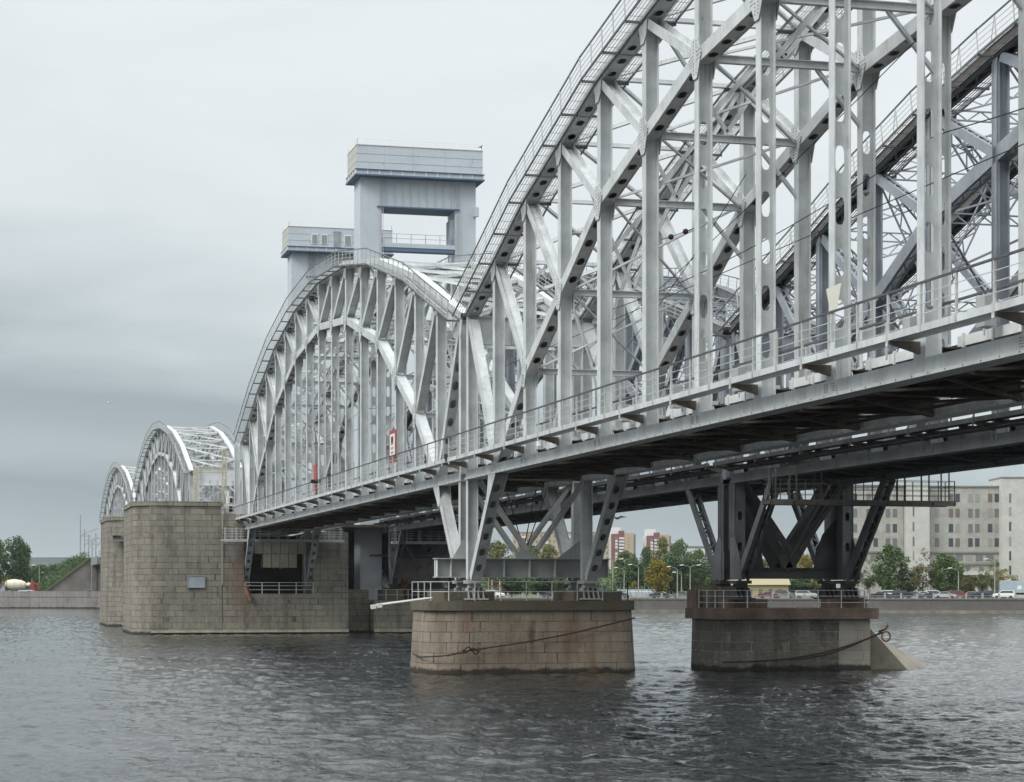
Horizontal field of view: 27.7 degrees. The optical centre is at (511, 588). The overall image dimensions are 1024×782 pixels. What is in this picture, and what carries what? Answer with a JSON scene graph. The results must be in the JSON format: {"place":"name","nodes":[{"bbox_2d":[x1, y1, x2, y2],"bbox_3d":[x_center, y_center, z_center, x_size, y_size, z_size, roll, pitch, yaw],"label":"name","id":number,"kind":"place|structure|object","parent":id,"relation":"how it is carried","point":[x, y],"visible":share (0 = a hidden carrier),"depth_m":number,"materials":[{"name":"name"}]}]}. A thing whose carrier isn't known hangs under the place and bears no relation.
{"place":"outdoors","nodes":[
{"label":"outdoors","id":0,"kind":"place"},
{"bbox_2d":[200,486,223,501],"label":"riveted bridge span","id":1,"kind":"object","parent":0,"point":[210,494],"visible":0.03,"depth_m":424.50,"materials":[{"name":"paint"}]},
{"bbox_2d":[0,608,1023,781],"bbox_3d":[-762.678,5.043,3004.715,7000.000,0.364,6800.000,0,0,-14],"label":"water","id":2,"kind":"structure","parent":0,"point":[86,695],"depth_m":83.95,"materials":[{"name":"black liquid"}]},
{"bbox_2d":[0,597,99,607],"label":"quay wall","id":3,"kind":"structure","parent":2,"relation":"in","point":[49,602],"depth_m":531.17,"materials":[{"name":"stone"}]},
{"bbox_2d":[0,591,99,596],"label":"quay parapet","id":4,"kind":"structure","parent":3,"relation":"on","point":[49,593],"depth_m":531.08,"materials":[{"name":"stone"}]},
{"bbox_2d":[100,517,123,626],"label":"draw pier","id":5,"kind":"structure","parent":2,"relation":"in","point":[111,581],"depth_m":276.75,"materials":[{"name":"stone"}]},
{"bbox_2d":[110,534,123,540],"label":"wall hatch","id":6,"kind":"object","parent":5,"relation":"attached to","point":[116,537],"depth_m":275.03,"materials":[{"name":"metal"}]},
{"bbox_2d":[98,462,167,558],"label":"bridge span","id":7,"kind":"object","parent":5,"relation":"on","point":[121,478],"visible":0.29,"depth_m":451.39,"materials":[{"name":"grey metal"}]},
{"bbox_2d":[130,421,241,512],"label":"bridge span","id":8,"kind":"object","parent":5,"relation":"on","point":[173,455],"visible":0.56,"depth_m":324.89,"materials":[{"name":"grey metal"}]},
{"bbox_2d":[123,501,348,634],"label":"draw pier","id":9,"kind":"structure","parent":2,"relation":"in","point":[169,546],"depth_m":228.71,"materials":[{"name":"stone"}]},
{"bbox_2d":[187,575,204,587],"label":"sign","id":10,"kind":"object","parent":9,"relation":"attached to","point":[196,581],"depth_m":227.91,"materials":[{"name":"metal"}]},
{"bbox_2d":[192,450,228,507],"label":"overhead line gantry","id":11,"kind":"object","parent":9,"relation":"on","point":[222,472],"visible":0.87,"depth_m":244.85,"materials":[{"name":"metal"}]},
{"bbox_2d":[222,496,243,513],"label":"control cabinet","id":12,"kind":"object","parent":9,"relation":"on","point":[228,508],"visible":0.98,"depth_m":230.39,"materials":[{"name":"metal"}]},
{"bbox_2d":[194,443,301,535],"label":"draw span","id":13,"kind":"object","parent":9,"relation":"on","point":[234,474],"visible":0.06,"depth_m":258.50,"materials":[{"name":"grey paint"}]},
{"bbox_2d":[244,582,313,593],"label":"niche railing","id":14,"kind":"object","parent":9,"relation":"on","point":[279,585],"visible":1,"depth_m":230.28,"materials":[{"name":"metal"}]},
{"bbox_2d":[218,426,353,535],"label":"riveted bridge span","id":15,"kind":"object","parent":9,"relation":"on","point":[283,470],"visible":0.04,"depth_m":323.29,"materials":[{"name":"paint"}]},
{"bbox_2d":[321,525,494,632],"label":"old draw pier","id":16,"kind":"structure","parent":2,"relation":"in","point":[363,616],"depth_m":234.32,"materials":[{"name":"stone"}]},
{"bbox_2d":[281,221,393,535],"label":"lift tower","id":17,"kind":"structure","parent":16,"relation":"on","point":[305,249],"depth_m":295.57,"materials":[{"name":"metal"}]},
{"bbox_2d":[311,446,449,588],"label":"draw span","id":18,"kind":"object","parent":16,"relation":"on","point":[384,580],"visible":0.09,"depth_m":243.69,"materials":[{"name":"blue paint"}]},
{"bbox_2d":[386,558,440,583],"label":"lift counterweight","id":19,"kind":"object","parent":18,"relation":"attached to","point":[410,571],"visible":0.61,"depth_m":243.76,"materials":[{"name":"black metal"}]},
{"bbox_2d":[344,524,447,599],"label":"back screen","id":20,"kind":"object","parent":16,"relation":"on","point":[418,548],"depth_m":253.71,"materials":[{"name":"grey metal"}]},
{"bbox_2d":[401,578,406,597],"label":"rusty post","id":21,"kind":"object","parent":16,"relation":"attached to","point":[403,582],"visible":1,"depth_m":235.23,"materials":[{"name":"metal"}]},
{"bbox_2d":[369,537,449,588],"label":"portal frame","id":22,"kind":"object","parent":16,"relation":"on","point":[386,555],"visible":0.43,"depth_m":240.67,"materials":[{"name":"paint"}]},
{"bbox_2d":[346,139,484,599],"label":"lift tower","id":23,"kind":"structure","parent":16,"relation":"on","point":[407,180],"depth_m":242.30,"materials":[{"name":"metal"}]},
{"bbox_2d":[410,581,634,674],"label":"stone pier","id":24,"kind":"structure","parent":2,"relation":"in","point":[447,622],"depth_m":123.07,"materials":[{"name":"stone"}]},
{"bbox_2d":[370,597,431,608],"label":"lamp boom","id":25,"kind":"object","parent":24,"relation":"attached to","point":[378,605],"visible":1,"depth_m":120.84,"materials":[{"name":"white paint"}]},
{"bbox_2d":[234,248,596,593],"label":"bridge span","id":26,"kind":"object","parent":24,"relation":"on","point":[375,332],"visible":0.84,"depth_m":160.31,"materials":[{"name":"grey metal"}]},
{"bbox_2d":[253,542,305,567],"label":"counterweight","id":27,"kind":"object","parent":26,"relation":"hanging from","point":[278,554],"visible":0.98,"depth_m":231.18,"materials":[{"name":"paint"}]},
{"bbox_2d":[221,527,344,541],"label":"inspection platform","id":28,"kind":"structure","parent":26,"relation":"hanging from","point":[279,539],"depth_m":228.50,"materials":[{"name":"paint"}]},
{"bbox_2d":[311,464,320,498],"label":"navigation sign","id":29,"kind":"object","parent":26,"relation":"on","point":[313,481],"visible":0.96,"depth_m":174.09,"materials":[{"name":"red metal"}]},
{"bbox_2d":[389,429,396,472],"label":"navigation sign","id":30,"kind":"object","parent":26,"relation":"attached to","point":[392,442],"visible":1,"depth_m":140.84,"materials":[{"name":"white"}]},
{"bbox_2d":[433,479,609,577],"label":"bearing girder","id":31,"kind":"object","parent":24,"relation":"on","point":[521,563],"visible":0.7,"depth_m":125.91,"materials":[{"name":"grey metal"}]},
{"bbox_2d":[412,617,634,657],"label":"slung cable","id":32,"kind":"object","parent":24,"relation":"hanging from","point":[466,651],"visible":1,"depth_m":122.51,"materials":[{"name":"black metal"}]},
{"bbox_2d":[447,0,1023,599],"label":"bridge span","id":33,"kind":"object","parent":24,"relation":"on","point":[925,376],"visible":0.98,"depth_m":90.55,"materials":[{"name":"grey paint"}]},
{"bbox_2d":[282,40,1023,461],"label":"overhead line","id":34,"kind":"object","parent":33,"relation":"hanging from","point":[786,228],"visible":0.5,"depth_m":81.77,"materials":[{"name":"black paint"}]},
{"bbox_2d":[826,283,840,341],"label":"trapezoid board","id":35,"kind":"object","parent":33,"relation":"attached to","point":[833,292],"visible":0.82,"depth_m":68.58,"materials":[{"name":"paint"}]},
{"bbox_2d":[495,599,1023,610],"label":"quay wall","id":36,"kind":"structure","parent":2,"relation":"in","point":[1002,605],"depth_m":421.72,"materials":[{"name":"stone"}]},
{"bbox_2d":[495,598,1023,599],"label":"quay coping","id":37,"kind":"object","parent":36,"relation":"on","point":[816,599],"visible":0.5,"depth_m":423.29,"materials":[{"name":"stone"}]},
{"bbox_2d":[631,610,1023,613],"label":"quay footing","id":38,"kind":"object","parent":36,"relation":"attached to","point":[889,611],"visible":0.13,"depth_m":419.16,"materials":[{"name":"stone"}]},
{"bbox_2d":[685,586,927,670],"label":"old stone pier","id":39,"kind":"structure","parent":2,"relation":"in","point":[723,629],"depth_m":127.42,"materials":[{"name":"stone"}]},
{"bbox_2d":[379,265,842,598],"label":"riveted bridge span","id":40,"kind":"object","parent":39,"relation":"on","point":[694,484],"visible":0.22,"depth_m":146.54,"materials":[{"name":"paint"}]},
{"bbox_2d":[391,528,478,543],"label":"inspection platform","id":41,"kind":"structure","parent":40,"relation":"hanging from","point":[420,541],"depth_m":231.98,"materials":[{"name":"paint"}]},
{"bbox_2d":[726,482,837,578],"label":"pier cross frame","id":42,"kind":"object","parent":40,"relation":"attached to","point":[782,563],"visible":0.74,"depth_m":129.52,"materials":[{"name":"paint"}]},
{"bbox_2d":[713,0,1023,599],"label":"riveted bridge span","id":43,"kind":"object","parent":39,"relation":"on","point":[935,448],"visible":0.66,"depth_m":108.31,"materials":[{"name":"paint"}]},
{"bbox_2d":[762,466,955,506],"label":"inspection platform","id":44,"kind":"structure","parent":43,"relation":"hanging from","point":[847,502],"depth_m":117.83,"materials":[{"name":"paint"}]},
{"bbox_2d":[879,625,890,641],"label":"mooring ring","id":45,"kind":"object","parent":39,"relation":"attached to","point":[885,628],"visible":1,"depth_m":128.03,"materials":[{"name":"grey metal"}]},
{"bbox_2d":[722,632,882,662],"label":"mooring cable","id":46,"kind":"object","parent":45,"relation":"hanging from","point":[836,649],"visible":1,"depth_m":127.14,"materials":[{"name":"black metal"}]},
{"bbox_2d":[0,0,1023,574],"label":"sky","id":47,"kind":"structure","parent":0,"point":[157,156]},
{"bbox_2d":[505,593,816,597],"bbox_3d":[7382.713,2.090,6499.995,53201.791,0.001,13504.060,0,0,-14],"label":"ground","id":48,"kind":"structure","parent":0,"point":[530,594],"depth_m":488.74,"materials":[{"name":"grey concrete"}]},
{"bbox_2d":[0,538,6,584],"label":"tree","id":49,"kind":"object","parent":48,"relation":"on","point":[2,552],"visible":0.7,"depth_m":579.86,"materials":[{"name":"green plant"}]},
{"bbox_2d":[0,535,31,589],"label":"tree","id":50,"kind":"object","parent":48,"relation":"on","point":[18,571],"visible":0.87,"depth_m":573.89,"materials":[{"name":"green plant"}]},
{"bbox_2d":[10,543,33,589],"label":"tree","id":51,"kind":"object","parent":48,"relation":"on","point":[30,575],"visible":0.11,"depth_m":589.81,"materials":[{"name":"green plant"}]},
{"bbox_2d":[29,557,86,573],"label":"apartment block","id":52,"kind":"structure","parent":48,"relation":"on","point":[47,561],"depth_m":1500.00,"materials":[{"name":"blue paint"}]},
{"bbox_2d":[42,557,97,590],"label":"railway embankment","id":53,"kind":"structure","parent":48,"relation":"on","point":[77,578],"depth_m":536.83,"materials":[{"name":"green plant"}]},
{"bbox_2d":[26,564,53,588],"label":"tree","id":54,"kind":"object","parent":53,"relation":"on","point":[44,568],"visible":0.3,"depth_m":639.11,"materials":[{"name":"green plant"}]},
{"bbox_2d":[25,552,89,590],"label":"slope bushes","id":55,"kind":"object","parent":53,"relation":"on","point":[63,569],"visible":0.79,"depth_m":552.42,"materials":[{"name":"green plant"}]},
{"bbox_2d":[91,556,100,590],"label":"abutment","id":56,"kind":"object","parent":48,"relation":"on","point":[95,561],"visible":0.27,"depth_m":532.00,"materials":[{"name":"concrete"}]},
{"bbox_2d":[485,540,514,590],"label":"tree","id":57,"kind":"object","parent":48,"relation":"on","point":[496,550],"visible":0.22,"depth_m":637.50,"materials":[{"name":"green plant"}]},
{"bbox_2d":[495,578,530,595],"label":"tree","id":58,"kind":"object","parent":48,"relation":"on","point":[508,586],"visible":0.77,"depth_m":518.22,"materials":[{"name":"green plant"}]},
{"bbox_2d":[512,544,539,594],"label":"tree","id":59,"kind":"object","parent":48,"relation":"on","point":[532,547],"visible":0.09,"depth_m":659.24,"materials":[{"name":"green plant"}]},
{"bbox_2d":[527,578,557,594],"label":"tree","id":60,"kind":"object","parent":48,"relation":"on","point":[542,586],"visible":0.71,"depth_m":523.18,"materials":[{"name":"green plant"}]},
{"bbox_2d":[537,543,561,585],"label":"tree","id":61,"kind":"object","parent":48,"relation":"on","point":[548,552],"visible":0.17,"depth_m":648.28,"materials":[{"name":"green plant"}]},
{"bbox_2d":[513,532,608,585],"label":"apartment block","id":62,"kind":"structure","parent":48,"relation":"on","point":[551,540],"depth_m":1250.00,"materials":[{"name":"beige concrete"}]},
{"bbox_2d":[552,578,579,590],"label":"tree","id":63,"kind":"object","parent":48,"relation":"on","point":[561,586],"visible":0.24,"depth_m":519.40,"materials":[{"name":"green plant"}]},
{"bbox_2d":[609,527,635,574],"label":"apartment tower","id":64,"kind":"structure","parent":48,"relation":"on","point":[620,541],"depth_m":1299.94,"materials":[{"name":"white concrete"}]},
{"bbox_2d":[610,550,635,588],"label":"tree","id":65,"kind":"object","parent":48,"relation":"on","point":[619,573],"visible":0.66,"depth_m":638.41,"materials":[{"name":"green plant"}]},
{"bbox_2d":[623,556,645,588],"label":"tree","id":66,"kind":"object","parent":48,"relation":"on","point":[631,571],"visible":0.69,"depth_m":558.83,"materials":[{"name":"green plant"}]},
{"bbox_2d":[617,587,655,596],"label":"hoarding","id":67,"kind":"object","parent":48,"relation":"on","point":[641,591],"visible":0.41,"depth_m":492.00,"materials":[{"name":"white paint"}]},
{"bbox_2d":[639,546,651,588],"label":"tree","id":68,"kind":"object","parent":48,"relation":"on","point":[646,557],"visible":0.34,"depth_m":638.90,"materials":[{"name":"green plant"}]},
{"bbox_2d":[478,565,825,593],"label":"distant woods","id":69,"kind":"object","parent":48,"relation":"on","point":[484,586],"visible":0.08,"depth_m":742.57,"materials":[{"name":"green plant"}]},
{"bbox_2d":[643,529,670,588],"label":"apartment tower","id":70,"kind":"structure","parent":48,"relation":"on","point":[651,537],"depth_m":1300.00,"materials":[{"name":"white concrete"}]},
{"bbox_2d":[644,559,672,597],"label":"tree","id":71,"kind":"object","parent":48,"relation":"on","point":[659,583],"visible":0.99,"depth_m":469.11,"materials":[{"name":"yellow plant"}]},
{"bbox_2d":[650,535,669,590],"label":"tree","id":72,"kind":"object","parent":48,"relation":"on","point":[662,545],"visible":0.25,"depth_m":658.77,"materials":[{"name":"green plant"}]},
{"bbox_2d":[651,554,688,594],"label":"tree","id":73,"kind":"object","parent":48,"relation":"on","point":[672,559],"visible":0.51,"depth_m":559.16,"materials":[{"name":"green plant"}]},
{"bbox_2d":[667,538,688,582],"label":"tree","id":74,"kind":"object","parent":48,"relation":"on","point":[677,550],"visible":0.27,"depth_m":659.02,"materials":[{"name":"green plant"}]},
{"bbox_2d":[678,556,708,591],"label":"tree","id":75,"kind":"object","parent":48,"relation":"on","point":[696,578],"visible":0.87,"depth_m":558.73,"materials":[{"name":"green plant"}]},
{"bbox_2d":[685,548,711,585],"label":"tree","id":76,"kind":"object","parent":48,"relation":"on","point":[699,553],"visible":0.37,"depth_m":599.10,"materials":[{"name":"green plant"}]},
{"bbox_2d":[685,546,712,588],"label":"white building","id":77,"kind":"structure","parent":48,"relation":"on","point":[690,548],"depth_m":820.00,"materials":[{"name":"white"}]},
{"bbox_2d":[703,555,721,585],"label":"tree","id":78,"kind":"object","parent":48,"relation":"on","point":[708,581],"visible":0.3,"depth_m":596.82,"materials":[{"name":"green plant"}]},
{"bbox_2d":[728,579,790,596],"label":"building","id":79,"kind":"structure","parent":48,"relation":"on","point":[769,584],"depth_m":505.00,"materials":[{"name":"beige"}]},
{"bbox_2d":[788,579,817,592],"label":"tree","id":80,"kind":"object","parent":48,"relation":"on","point":[797,583],"visible":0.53,"depth_m":512.63,"materials":[{"name":"green plant"}]},
{"bbox_2d":[796,554,813,586],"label":"tree","id":81,"kind":"object","parent":48,"relation":"on","point":[805,561],"visible":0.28,"depth_m":559.00,"materials":[{"name":"yellow plant"}]},
{"bbox_2d":[809,579,826,592],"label":"tree","id":82,"kind":"object","parent":48,"relation":"on","point":[816,584],"visible":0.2,"depth_m":499.41,"materials":[{"name":"green plant"}]},
{"bbox_2d":[858,561,876,597],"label":"tree","id":83,"kind":"object","parent":48,"relation":"on","point":[867,582],"visible":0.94,"depth_m":451.81,"materials":[{"name":"green plant"}]},
{"bbox_2d":[872,543,910,597],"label":"tree","id":84,"kind":"object","parent":48,"relation":"on","point":[882,577],"visible":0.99,"depth_m":449.11,"materials":[{"name":"green plant"}]},
{"bbox_2d":[896,568,920,592],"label":"tree","id":85,"kind":"object","parent":48,"relation":"on","point":[908,587],"visible":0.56,"depth_m":469.11,"materials":[{"name":"green plant"}]},
{"bbox_2d":[910,548,935,597],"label":"tree","id":86,"kind":"object","parent":48,"relation":"on","point":[920,570],"visible":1,"depth_m":445.36,"materials":[{"name":"green plant"}]},
{"bbox_2d":[830,477,1023,597],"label":"office building","id":87,"kind":"structure","parent":48,"relation":"on","point":[976,525],"depth_m":479.94,"materials":[{"name":"concrete"}]},
{"bbox_2d":[928,553,964,597],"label":"tree","id":88,"kind":"object","parent":48,"relation":"on","point":[943,564],"visible":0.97,"depth_m":444.93,"materials":[{"name":"green plant"}]},
{"bbox_2d":[947,573,970,591],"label":"tree","id":89,"kind":"object","parent":48,"relation":"on","point":[963,588],"visible":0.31,"depth_m":470.40,"materials":[{"name":"green plant"}]},
{"bbox_2d":[962,564,983,592],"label":"tree","id":90,"kind":"object","parent":48,"relation":"on","point":[970,588],"visible":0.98,"depth_m":451.74,"materials":[{"name":"green plant"}]},
{"bbox_2d":[971,567,988,590],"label":"tree","id":91,"kind":"object","parent":48,"relation":"on","point":[983,586],"visible":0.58,"depth_m":469.81,"materials":[{"name":"green plant"}]},
{"bbox_2d":[985,557,1001,597],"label":"tree","id":92,"kind":"object","parent":48,"relation":"on","point":[989,579],"visible":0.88,"depth_m":447.62,"materials":[{"name":"green plant"}]},
{"bbox_2d":[995,568,1019,586],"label":"tree","id":93,"kind":"object","parent":48,"relation":"on","point":[1000,578],"visible":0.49,"depth_m":452.27,"materials":[{"name":"yellow plant"}]},
{"label":"road","id":94,"kind":"structure","parent":0,"visible":0},
{"bbox_2d":[0,579,40,590],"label":"mixer truck","id":95,"kind":"object","parent":94,"relation":"on","point":[14,585],"visible":0.68,"depth_m":547.02,"materials":[{"name":"white paint"}]},
{"bbox_2d":[649,591,671,597],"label":"parked car","id":96,"kind":"object","parent":94,"relation":"on","point":[659,593],"visible":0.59,"depth_m":442.92,"materials":[{"name":"black paint"}]},
{"bbox_2d":[758,591,779,597],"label":"parked car","id":97,"kind":"object","parent":94,"relation":"on","point":[766,593],"visible":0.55,"depth_m":437.55,"materials":[{"name":"red paint"}]},
{"bbox_2d":[774,591,793,597],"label":"parked car","id":98,"kind":"object","parent":94,"relation":"on","point":[782,592],"visible":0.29,"depth_m":444.94,"materials":[{"name":"grey paint"}]},
{"bbox_2d":[795,591,816,597],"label":"parked car","id":99,"kind":"object","parent":94,"relation":"on","point":[803,592],"visible":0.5,"depth_m":434.56,"materials":[{"name":"grey paint"}]},
{"bbox_2d":[870,591,891,597],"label":"parked car","id":100,"kind":"object","parent":94,"relation":"on","point":[880,593],"visible":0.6,"depth_m":437.64,"materials":[{"name":"black paint"}]},
{"bbox_2d":[891,590,913,597],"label":"parked car","id":101,"kind":"object","parent":94,"relation":"on","point":[898,592],"visible":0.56,"depth_m":431.99,"materials":[{"name":"black paint"}]},
{"bbox_2d":[935,592,956,597],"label":"parked car","id":102,"kind":"object","parent":94,"relation":"on","point":[943,594],"visible":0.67,"depth_m":426.78,"materials":[{"name":"grey paint"}]},
{"bbox_2d":[949,590,969,597],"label":"parked car","id":103,"kind":"object","parent":94,"relation":"on","point":[959,593],"visible":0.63,"depth_m":428.72,"materials":[{"name":"red paint"}]},
{"bbox_2d":[970,592,991,597],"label":"parked car","id":104,"kind":"object","parent":94,"relation":"on","point":[976,594],"visible":0.84,"depth_m":427.64,"materials":[{"name":"blue paint"}]},
{"bbox_2d":[992,590,1014,597],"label":"parked car","id":105,"kind":"object","parent":94,"relation":"on","point":[1007,593],"visible":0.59,"depth_m":422.56,"materials":[{"name":"white paint"}]},
{"bbox_2d":[999,581,1023,597],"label":"container lorry","id":106,"kind":"object","parent":94,"relation":"on","point":[1017,587],"visible":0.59,"depth_m":432.92,"materials":[{"name":"blue paint"}]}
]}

